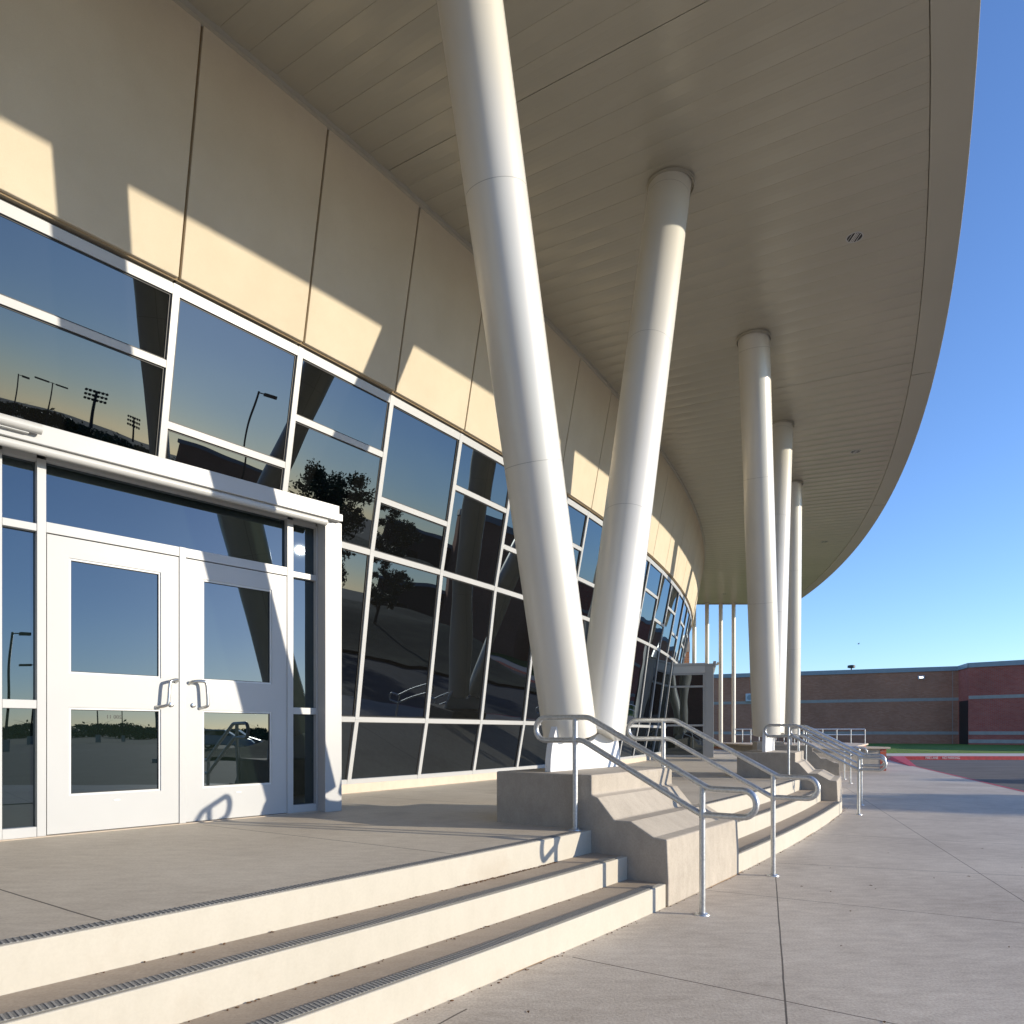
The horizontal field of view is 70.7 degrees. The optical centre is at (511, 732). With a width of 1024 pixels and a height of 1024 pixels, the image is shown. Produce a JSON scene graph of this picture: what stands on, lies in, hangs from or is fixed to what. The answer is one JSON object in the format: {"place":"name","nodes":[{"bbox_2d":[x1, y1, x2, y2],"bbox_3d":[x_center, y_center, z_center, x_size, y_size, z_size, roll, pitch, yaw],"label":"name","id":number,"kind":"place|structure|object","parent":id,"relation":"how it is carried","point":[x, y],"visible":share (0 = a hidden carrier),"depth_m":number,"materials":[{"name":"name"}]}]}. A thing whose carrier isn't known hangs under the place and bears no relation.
{"place":"outdoors","nodes":[
{"label":"outdoors","id":0,"kind":"place"},
{"bbox_2d":[0,749,788,939],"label":"entrance platform","id":1,"kind":"structure","parent":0,"point":[54,883],"depth_m":4.54,"materials":[{"name":"concrete"}]},
{"bbox_2d":[0,413,342,840],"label":"entrance vestibule","id":2,"kind":"object","parent":1,"relation":"on","point":[170,642],"visible":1,"depth_m":5.67,"materials":[{"name":"white paint"}]},
{"bbox_2d":[46,534,178,834],"bbox_3d":[-2.968,-0.342,5.440,0.126,2.130,0.923,0,0,42],"label":"door","id":3,"kind":"structure","parent":2,"relation":"in","point":[112,612],"depth_m":5.43,"materials":[{"name":"white paint"}]},
{"bbox_2d":[186,559,286,821],"bbox_3d":[-2.321,-0.342,6.161,0.124,2.130,0.906,0,0,42],"label":"door","id":4,"kind":"structure","parent":2,"relation":"in","point":[236,618],"depth_m":6.16,"materials":[{"name":"white paint"}]},
{"bbox_2d":[0,0,705,793],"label":"entrance building","id":5,"kind":"structure","parent":1,"relation":"on","point":[222,252],"depth_m":7.24,"materials":[{"name":"white paint"}]},
{"bbox_2d":[0,199,172,454],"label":"window","id":6,"kind":"structure","parent":5,"relation":"in","point":[83,325],"depth_m":5.79,"materials":[{"name":"blue glass"}]},
{"bbox_2d":[155,283,298,489],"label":"window","id":7,"kind":"structure","parent":5,"relation":"in","point":[226,383],"depth_m":6.75,"materials":[{"name":"blue glass"}]},
{"bbox_2d":[280,347,390,784],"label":"window","id":8,"kind":"structure","parent":5,"relation":"in","point":[333,453],"depth_m":7.97,"materials":[{"name":"glass"}]},
{"bbox_2d":[345,395,459,783],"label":"window","id":9,"kind":"structure","parent":5,"relation":"in","point":[416,464],"depth_m":8.98,"materials":[{"name":"black glass"}]},
{"bbox_2d":[416,433,507,778],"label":"window","id":10,"kind":"structure","parent":5,"relation":"in","point":[476,509],"depth_m":10.04,"materials":[{"name":"glass"}]},
{"bbox_2d":[471,493,529,773],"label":"window","id":11,"kind":"structure","parent":5,"relation":"in","point":[508,644],"depth_m":11.08,"materials":[{"name":"black glass"}]},
{"bbox_2d":[515,497,587,769],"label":"window","id":12,"kind":"structure","parent":5,"relation":"in","point":[531,752],"depth_m":12.18,"materials":[{"name":"glass"}]},
{"bbox_2d":[188,0,980,604],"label":"canopy","id":13,"kind":"object","parent":5,"relation":"on","point":[818,150],"visible":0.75,"depth_m":7.66,"materials":[{"name":"beige metal"}]},
{"bbox_2d":[576,511,602,643],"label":"window","id":14,"kind":"structure","parent":5,"relation":"in","point":[590,544],"depth_m":13.12,"materials":[{"name":"blue glass"}]},
{"bbox_2d":[618,556,650,747],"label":"window","id":15,"kind":"structure","parent":5,"relation":"in","point":[648,558],"depth_m":16.03,"materials":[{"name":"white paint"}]},
{"bbox_2d":[619,559,662,759],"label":"window","id":16,"kind":"structure","parent":5,"relation":"in","point":[649,597],"depth_m":16.81,"materials":[{"name":"glass"}]},
{"bbox_2d":[632,570,671,757],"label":"window","id":17,"kind":"structure","parent":5,"relation":"in","point":[657,625],"depth_m":17.91,"materials":[{"name":"glass"}]},
{"bbox_2d":[643,581,679,756],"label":"window","id":18,"kind":"structure","parent":5,"relation":"in","point":[674,590],"depth_m":19.10,"materials":[{"name":"glass"}]},
{"bbox_2d":[652,591,684,753],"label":"window","id":19,"kind":"structure","parent":5,"relation":"in","point":[680,598],"depth_m":20.29,"materials":[{"name":"glass"}]},
{"bbox_2d":[659,599,688,753],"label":"window","id":20,"kind":"structure","parent":5,"relation":"in","point":[685,605],"depth_m":21.33,"materials":[{"name":"glass"}]},
{"bbox_2d":[677,606,690,662],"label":"window","id":21,"kind":"structure","parent":5,"relation":"in","point":[688,612],"depth_m":22.61,"materials":[{"name":"blue glass"}]},
{"bbox_2d":[680,613,691,662],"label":"window","id":22,"kind":"structure","parent":5,"relation":"in","point":[686,636],"depth_m":23.78,"materials":[{"name":"blue glass"}]},
{"bbox_2d":[682,619,691,662],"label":"window","id":23,"kind":"structure","parent":5,"relation":"in","point":[691,619],"depth_m":24.55,"materials":[{"name":"glass"}]},
{"bbox_2d":[666,661,718,757],"bbox_3d":[5.577,-0.681,22.756,1.745,2.832,2.920,0,0,14],"label":"entrance vestibule","id":24,"kind":"object","parent":1,"relation":"on","point":[691,701],"visible":0.82,"depth_m":21.39,"materials":[{"name":"white paint"}]},
{"bbox_2d":[692,609,695,662],"bbox_3d":[8.350,-2.498,33.100,0.190,6.845,0.190,0,0,0],"label":"slender post","id":25,"kind":"object","parent":1,"relation":"on","point":[694,642],"depth_m":33.02,"materials":[{"name":"beige metal"}]},
{"bbox_2d":[705,603,708,663],"bbox_3d":[8.940,-2.498,33.100,0.190,6.845,0.190,0,0,0],"label":"slender post","id":26,"kind":"object","parent":1,"relation":"on","point":[706,633],"visible":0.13,"depth_m":33.02,"materials":[{"name":"beige metal"}]},
{"bbox_2d":[393,759,1023,1023],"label":"pavement","id":27,"kind":"structure","parent":0,"point":[929,929],"depth_m":4.25,"materials":[{"name":"concrete"}]},
{"bbox_2d":[0,830,665,1023],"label":"stair flight","id":28,"kind":"object","parent":27,"relation":"on","point":[50,977],"visible":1,"depth_m":3.20,"materials":[{"name":"concrete"}]},
{"bbox_2d":[96,806,1009,1022],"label":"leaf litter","id":29,"kind":"object","parent":27,"relation":"on","point":[480,928],"visible":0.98,"depth_m":4.01,"materials":[{"name":"brown plant"}]},
{"bbox_2d":[497,766,738,906],"bbox_3d":[0.919,0.772,6.105,1.517,0.906,1.484,0,0,36],"label":"stepped pedestal","id":30,"kind":"object","parent":27,"relation":"on","point":[650,833],"visible":0.68,"depth_m":5.59,"materials":[{"name":"concrete"}]},
{"bbox_2d":[437,0,695,771],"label":"v-shaped column","id":31,"kind":"structure","parent":30,"relation":"on","point":[575,673],"depth_m":5.68,"materials":[{"name":"white metal"}]},
{"bbox_2d":[533,714,759,915],"bbox_3d":[0.881,0.544,5.146,1.745,1.362,0.103,0,0,36],"label":"handrail","id":32,"kind":"object","parent":27,"relation":"on","point":[700,812],"visible":0.99,"depth_m":5.02,"materials":[{"name":"metal"}]},
{"bbox_2d":[473,811,842,989],"bbox_3d":[2.175,1.222,7.652,1.274,0.001,22.219,0,0,33],"label":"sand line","id":33,"kind":"object","parent":27,"relation":"on","point":[705,889],"visible":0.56,"depth_m":5.73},
{"bbox_2d":[684,635,689,662],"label":"brick wing","id":34,"kind":"structure","parent":27,"relation":"on","point":[687,658],"depth_m":36.00,"materials":[{"name":"red brick"}]},
{"bbox_2d":[626,718,820,876],"bbox_3d":[1.825,0.544,6.452,1.745,1.362,0.103,0,0,34],"label":"handrail","id":35,"kind":"object","parent":27,"relation":"on","point":[663,738],"visible":0.89,"depth_m":6.31,"materials":[{"name":"metal"}]},
{"bbox_2d":[752,741,784,749],"bbox_3d":[9.294,0.772,25.295,1.517,0.906,1.484,0,0,13],"label":"stepped pedestal","id":36,"kind":"object","parent":27,"relation":"on","point":[756,745],"visible":0.21,"depth_m":24.74,"materials":[{"name":"concrete"}]},
{"bbox_2d":[697,780,841,871],"bbox_3d":[3.272,0.987,8.873,0.742,0.516,5.797,0,0,33],"label":"stair flight","id":37,"kind":"object","parent":27,"relation":"on","point":[797,821],"visible":0.69,"depth_m":8.26,"materials":[{"name":"concrete"}]},
{"bbox_2d":[737,750,841,800],"bbox_3d":[4.709,0.772,12.197,1.517,0.906,1.484,0,0,27],"label":"stepped pedestal","id":38,"kind":"object","parent":27,"relation":"on","point":[829,782],"visible":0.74,"depth_m":11.62,"materials":[{"name":"concrete"}]},
{"bbox_2d":[735,329,794,751],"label":"columns","id":39,"kind":"structure","parent":38,"relation":"on","point":[766,442],"depth_m":11.48,"materials":[{"name":"white metal"}]},
{"bbox_2d":[714,743,889,770],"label":"planter wall","id":40,"kind":"structure","parent":27,"relation":"on","point":[748,746],"depth_m":23.10,"materials":[{"name":"concrete"}]},
{"bbox_2d":[719,603,722,742],"bbox_3d":[9.570,-2.498,33.100,0.190,6.845,0.190,0,0,0],"label":"slender post","id":41,"kind":"object","parent":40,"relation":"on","point":[721,672],"visible":0.91,"depth_m":33.02,"materials":[{"name":"beige metal"}]},
{"bbox_2d":[731,603,735,742],"bbox_3d":[10.160,-2.498,33.100,0.190,6.845,0.190,0,0,0],"label":"slender post","id":42,"kind":"object","parent":40,"relation":"on","point":[733,666],"visible":0.78,"depth_m":33.04,"materials":[{"name":"beige metal"}]},
{"bbox_2d":[794,729,865,742],"bbox_3d":[13.725,0.273,31.200,3.097,0.884,0.047,0,0,0],"label":"guard rail","id":43,"kind":"object","parent":40,"relation":"on","point":[850,734],"visible":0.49,"depth_m":31.18,"materials":[{"name":"metal"}]},
{"bbox_2d":[775,744,839,775],"bbox_3d":[7.578,0.772,18.654,1.517,0.906,1.484,0,0,20],"label":"stepped pedestal","id":44,"kind":"object","parent":27,"relation":"on","point":[815,760],"visible":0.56,"depth_m":17.89,"materials":[{"name":"concrete"}]},
{"bbox_2d":[784,480,803,744],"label":"column","id":45,"kind":"structure","parent":44,"relation":"on","point":[793,689],"depth_m":17.68,"materials":[{"name":"white metal"}]},
{"bbox_2d":[764,724,886,814],"bbox_3d":[4.746,0.544,11.019,1.745,1.362,0.103,0,0,30],"label":"handrail","id":46,"kind":"object","parent":27,"relation":"on","point":[788,736],"visible":0.92,"depth_m":10.97,"materials":[{"name":"metal"}]},
{"bbox_2d":[790,727,867,782],"bbox_3d":[7.710,0.544,17.618,1.745,1.362,0.103,0,0,24],"label":"handrail","id":47,"kind":"object","parent":27,"relation":"on","point":[806,735],"visible":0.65,"depth_m":17.59,"materials":[{"name":"metal"}]},
{"bbox_2d":[803,729,859,778],"bbox_3d":[8.265,0.544,19.137,1.745,1.362,0.103,0,0,22],"label":"handrail","id":48,"kind":"object","parent":27,"relation":"on","point":[834,749],"visible":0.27,"depth_m":18.96,"materials":[{"name":"metal"}]},
{"bbox_2d":[794,725,886,804],"bbox_3d":[5.460,0.544,12.418,1.745,1.362,0.103,0,0,29],"label":"handrail","id":49,"kind":"object","parent":27,"relation":"on","point":[798,735],"visible":0.66,"depth_m":12.26,"materials":[{"name":"metal"}]},
{"bbox_2d":[888,756,914,765],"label":"flared kerb end","id":50,"kind":"structure","parent":27,"relation":"on","point":[902,760],"depth_m":30.27,"materials":[{"name":"red paint"}]},
{"bbox_2d":[690,0,1023,673],"label":"sky","id":51,"kind":"structure","parent":0,"point":[937,579],"materials":[{"name":"blue"}]},
{"bbox_2d":[866,743,1023,752],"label":"lawn","id":52,"kind":"structure","parent":0,"point":[934,748],"depth_m":48.68,"materials":[{"name":"green plant"}]},
{"bbox_2d":[714,660,1023,744],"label":"brick school wing","id":53,"kind":"structure","parent":52,"relation":"on","point":[978,703],"depth_m":70.22,"materials":[{"name":"brown brick"}]},
{"bbox_2d":[746,693,750,701],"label":"wall vent box","id":54,"kind":"object","parent":53,"relation":"attached to","point":[748,697],"visible":0.61,"depth_m":76.32,"materials":[{"name":"metal"}]},
{"bbox_2d":[886,753,1023,758],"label":"sidewalk","id":55,"kind":"structure","parent":0,"point":[888,755],"depth_m":35.44,"materials":[{"name":"concrete"}]},
{"bbox_2d":[909,760,1023,790],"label":"asphalt drive","id":56,"kind":"structure","parent":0,"point":[1008,773],"depth_m":24.18,"materials":[{"name":"grey asphalt"}]},
{"bbox_2d":[915,766,1023,791],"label":"red edge line","id":57,"kind":"object","parent":56,"relation":"on","point":[975,780],"visible":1,"depth_m":18.39,"materials":[{"name":"paint"}]},
{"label":"brick curb","id":58,"kind":"structure","parent":0,"visible":0},
{"bbox_2d":[734,729,783,742],"bbox_3d":[10.810,0.273,31.600,2.227,0.884,0.047,0,0,0],"label":"guard rail","id":59,"kind":"object","parent":58,"relation":"on","point":[742,734],"visible":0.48,"depth_m":31.58,"materials":[{"name":"metal"}]},
{"label":"ground","id":60,"kind":"structure","parent":0,"visible":0},
{"bbox_2d":[904,756,1023,759],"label":"red kerb","id":61,"kind":"structure","parent":60,"relation":"on","point":[970,758],"depth_m":32.70,"materials":[{"name":"paint"}]}
]}

